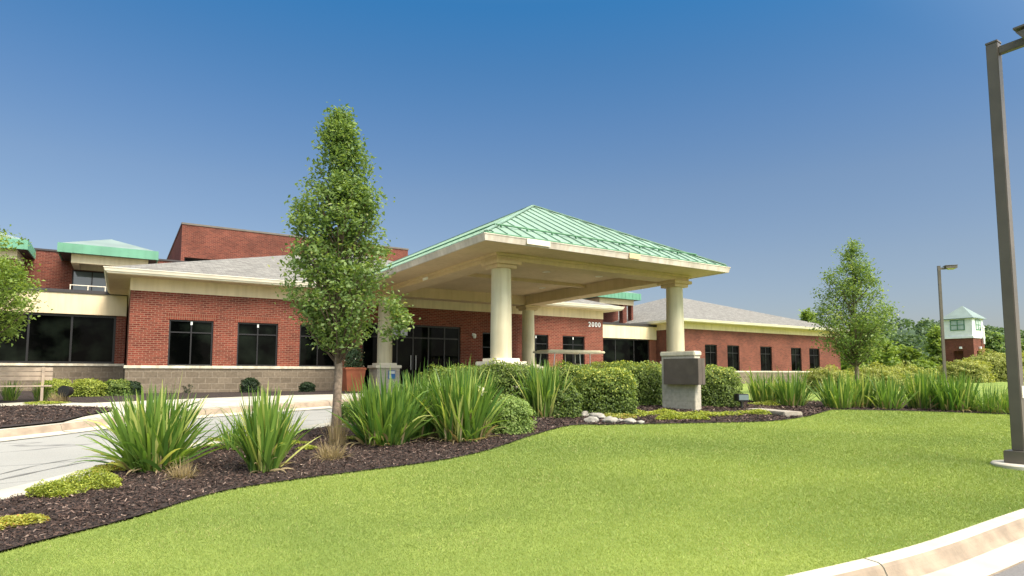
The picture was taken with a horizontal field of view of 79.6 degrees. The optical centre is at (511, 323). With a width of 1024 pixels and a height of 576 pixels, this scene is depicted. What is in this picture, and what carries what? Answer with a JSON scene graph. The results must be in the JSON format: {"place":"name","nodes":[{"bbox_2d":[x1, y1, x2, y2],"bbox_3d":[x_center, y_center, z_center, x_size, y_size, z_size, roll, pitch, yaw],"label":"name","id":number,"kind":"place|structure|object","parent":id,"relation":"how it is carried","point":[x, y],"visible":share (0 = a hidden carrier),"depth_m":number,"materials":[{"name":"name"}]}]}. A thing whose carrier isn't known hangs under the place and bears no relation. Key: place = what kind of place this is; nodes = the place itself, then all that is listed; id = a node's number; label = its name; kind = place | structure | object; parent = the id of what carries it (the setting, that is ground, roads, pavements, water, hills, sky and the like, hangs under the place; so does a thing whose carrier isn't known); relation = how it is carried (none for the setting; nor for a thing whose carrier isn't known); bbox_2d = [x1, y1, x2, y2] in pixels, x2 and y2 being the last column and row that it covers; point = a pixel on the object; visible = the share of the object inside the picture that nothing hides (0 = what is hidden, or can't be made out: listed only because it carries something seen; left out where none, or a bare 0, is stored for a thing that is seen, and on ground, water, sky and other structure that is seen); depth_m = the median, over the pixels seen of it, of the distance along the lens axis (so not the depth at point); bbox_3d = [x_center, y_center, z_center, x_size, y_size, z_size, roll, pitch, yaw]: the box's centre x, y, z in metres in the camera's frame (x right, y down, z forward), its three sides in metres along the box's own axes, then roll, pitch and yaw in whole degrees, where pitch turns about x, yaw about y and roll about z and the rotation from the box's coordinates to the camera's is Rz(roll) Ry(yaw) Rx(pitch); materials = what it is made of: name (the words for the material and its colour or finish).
{"place":"outdoors","nodes":[
{"label":"outdoors","id":0,"kind":"place"},
{"bbox_2d":[0,380,25,400],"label":"ornamental grass","id":1,"kind":"object","parent":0,"point":[11,396],"depth_m":16.04,"materials":[{"name":"green plant"}]},
{"bbox_2d":[28,380,54,400],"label":"ornamental grass","id":2,"kind":"object","parent":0,"point":[35,393],"depth_m":16.04,"materials":[{"name":"green plant"}]},
{"bbox_2d":[0,390,419,421],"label":"sidewalk","id":3,"kind":"structure","parent":0,"point":[225,401],"depth_m":15.62,"materials":[{"name":"concrete"}]},
{"bbox_2d":[342,343,366,390],"bbox_3d":[-5.981,1.573,22.486,1.160,1.785,0.879,3,-6,-32],"label":"terracotta planter","id":4,"kind":"object","parent":3,"relation":"on","point":[354,368],"visible":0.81,"depth_m":22.32,"materials":[{"name":"orange ceramic"}]},
{"bbox_2d":[0,390,653,489],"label":"driveway","id":5,"kind":"structure","parent":0,"point":[24,453],"depth_m":9.59,"materials":[{"name":"concrete"}]},
{"bbox_2d":[0,397,360,440],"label":"kerb driveway","id":6,"kind":"structure","parent":5,"relation":"on","point":[8,434],"depth_m":11.88,"materials":[{"name":"concrete"}]},
{"bbox_2d":[0,386,730,498],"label":"kerb driveway","id":7,"kind":"structure","parent":5,"relation":"on","point":[9,492],"depth_m":6.64,"materials":[{"name":"concrete"}]},
{"bbox_2d":[533,349,604,375],"bbox_3d":[2.179,1.863,23.426,2.600,1.700,1.200,3,-5,-28],"label":"railing","id":8,"kind":"object","parent":5,"relation":"on","point":[554,352],"visible":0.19,"depth_m":23.19,"materials":[{"name":"metal"}]},
{"bbox_2d":[0,397,1009,558],"bbox_3d":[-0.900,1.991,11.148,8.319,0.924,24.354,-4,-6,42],"label":"mulch bed","id":9,"kind":"object","parent":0,"point":[62,525],"visible":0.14,"depth_m":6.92,"materials":[{"name":"brown wood"}]},
{"bbox_2d":[0,513,49,529],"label":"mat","id":10,"kind":"object","parent":9,"relation":"on","point":[12,520],"visible":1,"depth_m":5.13,"materials":[{"name":"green plant"}]},
{"bbox_2d":[0,404,111,426],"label":"island bed","id":11,"kind":"object","parent":9,"relation":"on","point":[39,422],"visible":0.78,"depth_m":12.82,"materials":[{"name":"brown wood"}]},
{"bbox_2d":[0,224,52,345],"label":"street tree","id":12,"kind":"object","parent":11,"relation":"on","point":[12,276],"visible":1,"depth_m":14.86,"materials":[{"name":"green plant"}]},
{"bbox_2d":[0,287,126,390],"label":"glazed link","id":13,"kind":"object","parent":9,"relation":"on","point":[72,335],"visible":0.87,"depth_m":23.54,"materials":[{"name":"glass"}]},
{"bbox_2d":[24,467,122,497],"bbox_3d":[-4.510,1.622,6.335,0.859,0.224,0.739,3,-6,-32],"label":"sedum mat","id":14,"kind":"object","parent":9,"relation":"on","point":[64,485],"visible":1,"depth_m":6.33,"materials":[{"name":"green plant"}]},
{"bbox_2d":[91,461,124,472],"bbox_3d":[-4.774,1.717,7.421,0.510,0.090,0.647,0,-5,-3],"label":"kerb sedum mat","id":15,"kind":"object","parent":9,"relation":"on","point":[108,467],"visible":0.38,"depth_m":7.26,"materials":[{"name":"green plant"}]},
{"bbox_2d":[68,372,228,474],"bbox_3d":[-4.330,1.188,7.430,1.767,1.248,1.756,3,-6,-32],"label":"lily clump","id":16,"kind":"object","parent":9,"relation":"on","point":[153,436],"visible":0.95,"depth_m":7.21,"materials":[{"name":"green plant"}]},
{"bbox_2d":[159,455,200,480],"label":"dry grass","id":17,"kind":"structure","parent":9,"relation":"on","point":[184,469],"depth_m":6.87,"materials":[{"name":"beige plant"}]},
{"bbox_2d":[0,391,362,402],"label":"wall bed","id":18,"kind":"object","parent":9,"relation":"on","point":[24,397],"visible":0.41,"depth_m":17.56,"materials":[{"name":"brown soil"}]},
{"bbox_2d":[0,367,52,400],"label":"park bench","id":19,"kind":"object","parent":18,"relation":"on","point":[43,373],"visible":0.87,"depth_m":15.93,"materials":[{"name":"beige wood"}]},
{"bbox_2d":[37,378,76,396],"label":"shrub","id":20,"kind":"object","parent":18,"relation":"on","point":[58,383],"visible":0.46,"depth_m":17.25,"materials":[{"name":"green plant"}]},
{"bbox_2d":[57,385,73,400],"bbox_3d":[-11.533,1.801,15.896,0.300,0.420,0.220,0,-5,-2],"label":"spot light","id":21,"kind":"object","parent":18,"relation":"on","point":[67,391],"visible":0.88,"depth_m":15.80,"materials":[{"name":"black metal"}]},
{"bbox_2d":[71,378,107,396],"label":"shrub","id":22,"kind":"object","parent":18,"relation":"on","point":[88,387],"visible":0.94,"depth_m":17.54,"materials":[{"name":"green plant"}]},
{"bbox_2d":[100,378,132,395],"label":"shrub","id":23,"kind":"object","parent":18,"relation":"on","point":[114,386],"visible":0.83,"depth_m":17.92,"materials":[{"name":"green plant"}]},
{"bbox_2d":[125,381,142,394],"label":"shrub","id":24,"kind":"object","parent":18,"relation":"on","point":[135,385],"visible":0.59,"depth_m":18.43,"materials":[{"name":"green plant"}]},
{"bbox_2d":[239,377,260,392],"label":"shrub","id":25,"kind":"object","parent":18,"relation":"on","point":[250,383],"visible":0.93,"depth_m":20.70,"materials":[{"name":"green plant"}]},
{"bbox_2d":[298,382,315,391],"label":"shrub","id":26,"kind":"object","parent":18,"relation":"on","point":[307,387],"visible":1,"depth_m":21.46,"materials":[{"name":"green plant"}]},
{"bbox_2d":[204,418,241,449],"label":"lily clump","id":27,"kind":"object","parent":9,"relation":"on","point":[226,436],"visible":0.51,"depth_m":8.66,"materials":[{"name":"green plant"}]},
{"bbox_2d":[211,381,319,472],"bbox_3d":[-2.943,1.218,7.420,1.290,1.156,1.068,4,-6,-43],"label":"lily clump","id":28,"kind":"object","parent":9,"relation":"on","point":[266,442],"visible":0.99,"depth_m":7.18,"materials":[{"name":"green plant"}]},
{"bbox_2d":[206,436,357,449],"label":"bed creeper","id":29,"kind":"object","parent":9,"relation":"on","point":[308,446],"visible":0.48,"depth_m":9.15,"materials":[{"name":"green plant"}]},
{"bbox_2d":[167,222,408,260],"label":"tall brick block","id":30,"kind":"structure","parent":9,"relation":"on","point":[196,242],"depth_m":35.35,"materials":[{"name":"brick"}]},
{"bbox_2d":[0,233,640,364],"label":"two storey block","id":31,"kind":"structure","parent":9,"relation":"on","point":[78,265],"depth_m":27.38,"materials":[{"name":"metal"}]},
{"bbox_2d":[71,270,106,290],"bbox_3d":[-19.384,-1.736,28.334,1.500,1.350,0.050,3,-6,-32],"label":"window","id":32,"kind":"structure","parent":31,"relation":"in","point":[89,278],"depth_m":28.29,"materials":[{"name":"grey glass"}]},
{"bbox_2d":[312,437,354,462],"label":"dry grass","id":33,"kind":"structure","parent":9,"relation":"on","point":[333,453],"depth_m":8.00,"materials":[{"name":"beige plant"}]},
{"bbox_2d":[317,414,351,446],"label":"dry grass","id":34,"kind":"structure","parent":9,"relation":"on","point":[336,435],"depth_m":9.00,"materials":[{"name":"beige plant"}]},
{"bbox_2d":[268,99,420,440],"bbox_3d":[-2.732,-0.837,9.705,2.037,5.537,1.904,-4,-6,38],"label":"street tree","id":35,"kind":"object","parent":9,"relation":"on","point":[334,323],"visible":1,"depth_m":9.56,"materials":[{"name":"green plant"}]},
{"bbox_2d":[341,401,359,423],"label":"shrub","id":36,"kind":"object","parent":9,"relation":"on","point":[344,416],"visible":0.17,"depth_m":11.46,"materials":[{"name":"green plant"}]},
{"bbox_2d":[103,255,623,400],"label":"brick pavilion","id":37,"kind":"structure","parent":9,"relation":"on","point":[222,325],"depth_m":22.13,"materials":[{"name":"brick"}]},
{"bbox_2d":[167,319,212,365],"bbox_3d":[-10.906,0.651,20.857,1.340,1.540,0.065,3,-6,-32],"label":"window","id":38,"kind":"structure","parent":37,"relation":"in","point":[190,342],"depth_m":20.85,"materials":[{"name":"black glass"}]},
{"bbox_2d":[236,322,277,365],"bbox_3d":[-9.118,0.743,21.993,1.360,1.540,0.065,3,-6,-32],"label":"window","id":39,"kind":"structure","parent":37,"relation":"in","point":[256,342],"depth_m":22.00,"materials":[{"name":"black glass"}]},
{"bbox_2d":[299,325,334,366],"bbox_3d":[-7.326,0.836,23.131,1.350,1.540,0.065,3,-6,-32],"label":"window","id":40,"kind":"structure","parent":37,"relation":"in","point":[307,356],"depth_m":23.00,"materials":[{"name":"black glass"}]},
{"bbox_2d":[483,332,490,358],"bbox_3d":[-0.811,1.472,27.252,1.250,2.140,0.050,3,-6,-32],"label":"window","id":41,"kind":"structure","parent":37,"relation":"in","point":[486,336],"depth_m":27.10,"materials":[{"name":"black glass"}]},
{"bbox_2d":[534,335,547,365],"bbox_3d":[1.095,1.270,28.478,1.340,1.540,0.065,3,-6,-32],"label":"window","id":42,"kind":"structure","parent":37,"relation":"in","point":[541,341],"depth_m":28.67,"materials":[{"name":"black glass"}]},
{"bbox_2d":[563,336,583,365],"bbox_3d":[2.934,1.365,29.645,1.340,1.540,0.065,3,-6,-32],"label":"window","id":43,"kind":"structure","parent":37,"relation":"in","point":[569,342],"depth_m":29.68,"materials":[{"name":"black glass"}]},
{"bbox_2d":[329,366,441,447],"bbox_3d":[-1.883,1.220,9.442,1.728,1.371,1.983,3,-6,-32],"label":"lily clump","id":44,"kind":"object","parent":9,"relation":"on","point":[384,416],"visible":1,"depth_m":9.03,"materials":[{"name":"green plant"}]},
{"bbox_2d":[386,359,444,439],"bbox_3d":[-1.547,1.183,9.880,1.558,1.340,1.387,3,-6,-32],"label":"lily clump","id":45,"kind":"object","parent":9,"relation":"on","point":[428,427],"visible":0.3,"depth_m":9.71,"materials":[{"name":"green plant"}]},
{"bbox_2d":[417,363,488,390],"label":"shrub","id":46,"kind":"object","parent":9,"relation":"on","point":[445,370],"visible":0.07,"depth_m":14.64,"materials":[{"name":"green plant"}]},
{"bbox_2d":[406,358,518,443],"bbox_3d":[-0.818,1.244,9.750,1.865,1.564,2.021,1,-5,-9],"label":"lily clump","id":47,"kind":"object","parent":9,"relation":"on","point":[465,413],"visible":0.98,"depth_m":9.35,"materials":[{"name":"green plant"}]},
{"bbox_2d":[466,358,542,405],"bbox_3d":[-0.159,1.401,14.520,2.331,1.192,1.427,0,-5,0],"label":"shrub","id":48,"kind":"object","parent":9,"relation":"on","point":[503,371],"visible":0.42,"depth_m":14.20,"materials":[{"name":"green plant"}]},
{"bbox_2d":[488,393,537,434],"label":"shrub","id":49,"kind":"object","parent":9,"relation":"on","point":[517,423],"visible":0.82,"depth_m":10.21,"materials":[{"name":"green plant"}]},
{"bbox_2d":[503,360,574,417],"bbox_3d":[0.630,1.299,12.567,1.430,1.350,1.340,3,-6,-32],"label":"lily clump","id":50,"kind":"object","parent":9,"relation":"on","point":[539,396],"visible":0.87,"depth_m":12.37,"materials":[{"name":"green plant"}]},
{"bbox_2d":[355,205,730,390],"bbox_3d":[-1.694,-0.401,24.248,8.880,6.637,17.868,3,-6,-32],"label":"entrance canopy","id":51,"kind":"object","parent":9,"relation":"on","point":[527,261],"visible":0.86,"depth_m":18.80,"materials":[{"name":"beige paint"}]},
{"bbox_2d":[539,360,597,386],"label":"shrub","id":52,"kind":"object","parent":9,"relation":"on","point":[572,370],"visible":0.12,"depth_m":14.68,"materials":[{"name":"green plant"}]},
{"bbox_2d":[552,381,585,417],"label":"shrub","id":53,"kind":"object","parent":9,"relation":"on","point":[574,399],"visible":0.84,"depth_m":12.35,"materials":[{"name":"green plant"}]},
{"bbox_2d":[572,366,638,415],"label":"hedge","id":54,"kind":"object","parent":9,"relation":"on","point":[604,391],"visible":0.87,"depth_m":12.69,"materials":[{"name":"green plant"}]},
{"bbox_2d":[588,360,651,385],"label":"shrub","id":55,"kind":"object","parent":9,"relation":"on","point":[605,364],"visible":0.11,"depth_m":16.75,"materials":[{"name":"green plant"}]},
{"bbox_2d":[604,409,640,418],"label":"yellow-green creeper","id":56,"kind":"object","parent":9,"relation":"on","point":[618,415],"visible":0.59,"depth_m":12.32,"materials":[{"name":"yellow plant"}]},
{"bbox_2d":[603,322,656,367],"bbox_3d":[4.264,2.066,40.060,9.680,4.070,4.750,3,-6,-32],"label":"glazed link","id":57,"kind":"object","parent":9,"relation":"on","point":[635,343],"visible":0.31,"depth_m":39.59,"materials":[{"name":"glass"}]},
{"bbox_2d":[618,360,661,405],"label":"hedge","id":58,"kind":"object","parent":9,"relation":"on","point":[648,381],"visible":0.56,"depth_m":14.78,"materials":[{"name":"green plant"}]},
{"bbox_2d":[660,351,704,410],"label":"sign pier","id":59,"kind":"structure","parent":9,"relation":"on","point":[683,376],"depth_m":13.77,"materials":[{"name":"stone"}]},
{"bbox_2d":[626,400,780,419],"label":"pier creeper","id":60,"kind":"object","parent":9,"relation":"on","point":[670,414],"visible":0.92,"depth_m":12.72,"materials":[{"name":"green plant"}]},
{"bbox_2d":[701,363,743,406],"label":"hedge","id":61,"kind":"object","parent":9,"relation":"on","point":[717,390],"visible":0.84,"depth_m":14.45,"materials":[{"name":"green plant"}]},
{"bbox_2d":[734,394,748,407],"bbox_3d":[5.244,1.802,14.027,0.280,0.410,0.190,1,-5,-12],"label":"flood light","id":62,"kind":"object","parent":9,"relation":"on","point":[741,398],"visible":0.91,"depth_m":13.97,"materials":[{"name":"black metal"}]},
{"bbox_2d":[745,408,802,417],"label":"stone slab","id":63,"kind":"structure","parent":9,"relation":"on","point":[781,412],"depth_m":12.68,"materials":[{"name":"beige stone"}]},
{"bbox_2d":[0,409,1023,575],"bbox_3d":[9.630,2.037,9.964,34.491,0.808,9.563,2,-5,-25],"label":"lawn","id":64,"kind":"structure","parent":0,"point":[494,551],"depth_m":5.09,"materials":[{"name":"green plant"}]},
{"bbox_2d":[763,400,1008,413],"bbox_3d":[11.108,1.940,13.954,10.730,0.201,2.992,-1,-5,7],"label":"lily bed","id":65,"kind":"object","parent":64,"relation":"on","point":[859,408],"visible":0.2,"depth_m":13.93,"materials":[{"name":"brown wood"}]},
{"bbox_2d":[742,367,790,401],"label":"lily clump","id":66,"kind":"object","parent":65,"relation":"on","point":[762,392],"visible":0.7,"depth_m":15.27,"materials":[{"name":"green plant"}]},
{"bbox_2d":[767,366,819,406],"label":"lily clump","id":67,"kind":"object","parent":65,"relation":"on","point":[793,394],"visible":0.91,"depth_m":14.54,"materials":[{"name":"green plant"}]},
{"bbox_2d":[806,367,861,408],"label":"lily clump","id":68,"kind":"object","parent":65,"relation":"on","point":[839,395],"visible":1,"depth_m":14.14,"materials":[{"name":"green plant"}]},
{"bbox_2d":[840,365,880,406],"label":"lily clump","id":69,"kind":"object","parent":65,"relation":"on","point":[863,399],"visible":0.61,"depth_m":14.33,"materials":[{"name":"green plant"}]},
{"bbox_2d":[864,370,920,408],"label":"lily clump","id":70,"kind":"object","parent":65,"relation":"on","point":[889,396],"visible":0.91,"depth_m":13.95,"materials":[{"name":"green plant"}]},
{"bbox_2d":[897,366,950,408],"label":"lily clump","id":71,"kind":"object","parent":65,"relation":"on","point":[920,399],"visible":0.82,"depth_m":13.97,"materials":[{"name":"green plant"}]},
{"bbox_2d":[924,364,996,411],"bbox_3d":[10.007,1.426,13.897,1.567,1.128,1.551,0,-5,-6],"label":"lily clump","id":72,"kind":"object","parent":65,"relation":"on","point":[953,397],"visible":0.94,"depth_m":13.55,"materials":[{"name":"green plant"}]},
{"bbox_2d":[963,379,1008,412],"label":"ornamental grass","id":73,"kind":"object","parent":65,"relation":"on","point":[987,405],"depth_m":13.28,"materials":[{"name":"green plant"}]},
{"bbox_2d":[985,24,1023,470],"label":"street lamp","id":74,"kind":"object","parent":64,"relation":"on","point":[996,50],"visible":0.88,"depth_m":7.76,"materials":[{"name":"metal"}]},
{"bbox_2d":[0,0,1023,329],"label":"sky","id":75,"kind":"structure","parent":0,"point":[756,138],"materials":[{"name":"blue"}]},
{"bbox_2d":[703,378,1007,402],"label":"back lawn","id":76,"kind":"structure","parent":0,"point":[745,390],"depth_m":25.85,"materials":[{"name":"green plant"}]},
{"bbox_2d":[612,298,849,382],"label":"brick wing","id":77,"kind":"structure","parent":76,"relation":"on","point":[741,341],"depth_m":43.38,"materials":[{"name":"brick"},{"name":"shingle"},{"name":"glass"}]},
{"bbox_2d":[705,344,716,370],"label":"window","id":78,"kind":"structure","parent":77,"relation":"in","point":[710,350],"depth_m":40.40,"materials":[{"name":"black glass"}]},
{"bbox_2d":[727,345,738,370],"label":"window","id":79,"kind":"structure","parent":77,"relation":"in","point":[732,351],"depth_m":41.63,"materials":[{"name":"black glass"}]},
{"bbox_2d":[760,347,771,370],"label":"window","id":80,"kind":"structure","parent":77,"relation":"in","point":[765,352],"depth_m":43.52,"materials":[{"name":"black glass"}]},
{"bbox_2d":[791,348,800,370],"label":"window","id":81,"kind":"structure","parent":77,"relation":"in","point":[795,352],"depth_m":45.44,"materials":[{"name":"black glass"}]},
{"bbox_2d":[809,348,818,370],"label":"window","id":82,"kind":"structure","parent":77,"relation":"in","point":[813,353],"depth_m":46.68,"materials":[{"name":"black glass"}]},
{"bbox_2d":[797,308,820,323],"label":"tree","id":83,"kind":"object","parent":76,"relation":"on","point":[804,315],"visible":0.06,"depth_m":77.78,"materials":[{"name":"green plant"}]},
{"bbox_2d":[798,364,854,390],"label":"shrub","id":84,"kind":"object","parent":76,"relation":"on","point":[818,372],"visible":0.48,"depth_m":22.66,"materials":[{"name":"green plant"}]},
{"bbox_2d":[807,237,903,379],"bbox_3d":[11.329,-0.276,20.429,3.295,5.339,2.685,3,-6,-32],"label":"street tree","id":85,"kind":"object","parent":76,"relation":"on","point":[867,343],"visible":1,"depth_m":20.30,"materials":[{"name":"green plant"}]},
{"bbox_2d":[842,361,912,390],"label":"shrub","id":86,"kind":"object","parent":76,"relation":"on","point":[886,373],"visible":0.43,"depth_m":23.59,"materials":[{"name":"green plant"}]},
{"bbox_2d":[864,336,901,371],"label":"tree","id":87,"kind":"object","parent":76,"relation":"on","point":[888,359],"visible":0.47,"depth_m":63.07,"materials":[{"name":"green plant"}]},
{"bbox_2d":[877,360,938,387],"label":"shrub","id":88,"kind":"object","parent":76,"relation":"on","point":[911,368],"visible":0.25,"depth_m":24.61,"materials":[{"name":"green plant"}]},
{"bbox_2d":[890,344,926,379],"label":"tree","id":89,"kind":"object","parent":76,"relation":"on","point":[906,354],"visible":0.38,"depth_m":65.16,"materials":[{"name":"green plant"}]},
{"bbox_2d":[906,356,939,379],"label":"tree","id":90,"kind":"object","parent":76,"relation":"on","point":[924,363],"visible":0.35,"depth_m":61.12,"materials":[{"name":"green plant"}]},
{"bbox_2d":[921,324,941,379],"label":"tree","id":91,"kind":"object","parent":76,"relation":"on","point":[932,347],"visible":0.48,"depth_m":65.79,"materials":[{"name":"green plant"}]},
{"bbox_2d":[937,265,957,386],"bbox_3d":[21.985,0.242,31.006,1.066,6.420,0.600,-2,-5,19],"label":"street lamp","id":92,"kind":"object","parent":76,"relation":"on","point":[947,267],"visible":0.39,"depth_m":31.07,"materials":[{"name":"metal"}]},
{"bbox_2d":[943,306,985,364],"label":"brick tower","id":93,"kind":"structure","parent":76,"relation":"on","point":[964,332],"depth_m":61.03,"materials":[{"name":"white paint"}]},
{"bbox_2d":[950,319,964,330],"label":"window","id":94,"kind":"structure","parent":93,"relation":"in","point":[955,325],"depth_m":61.19,"materials":[{"name":"green glass"}]},
{"bbox_2d":[935,358,996,382],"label":"shrub","id":95,"kind":"object","parent":76,"relation":"on","point":[977,368],"visible":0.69,"depth_m":45.15,"materials":[{"name":"green plant"}]},
{"bbox_2d":[962,347,1023,381],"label":"shrub","id":96,"kind":"object","parent":76,"relation":"on","point":[997,361],"visible":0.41,"depth_m":50.91,"materials":[{"name":"green plant"}]},
{"bbox_2d":[984,329,1004,352],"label":"tree","id":97,"kind":"object","parent":76,"relation":"on","point":[994,341],"visible":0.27,"depth_m":83.21,"materials":[{"name":"green plant"}]},
{"bbox_2d":[878,329,931,356],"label":"hill","id":98,"kind":"structure","parent":0,"point":[908,333],"depth_m":178.31,"materials":[{"name":"green plant"}]},
{"bbox_2d":[844,317,1023,346],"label":"distant woodland","id":99,"kind":"object","parent":98,"relation":"on","point":[923,328],"visible":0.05,"depth_m":172.18,"materials":[{"name":"green plant"}]},
{"bbox_2d":[993,562,1023,575],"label":"street","id":100,"kind":"structure","parent":0,"point":[1017,570],"depth_m":4.45,"materials":[{"name":"concrete"}]},
{"bbox_2d":[786,508,1023,575],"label":"street kerb","id":101,"kind":"structure","parent":100,"relation":"on","point":[993,546],"depth_m":4.59,"materials":[{"name":"concrete"}]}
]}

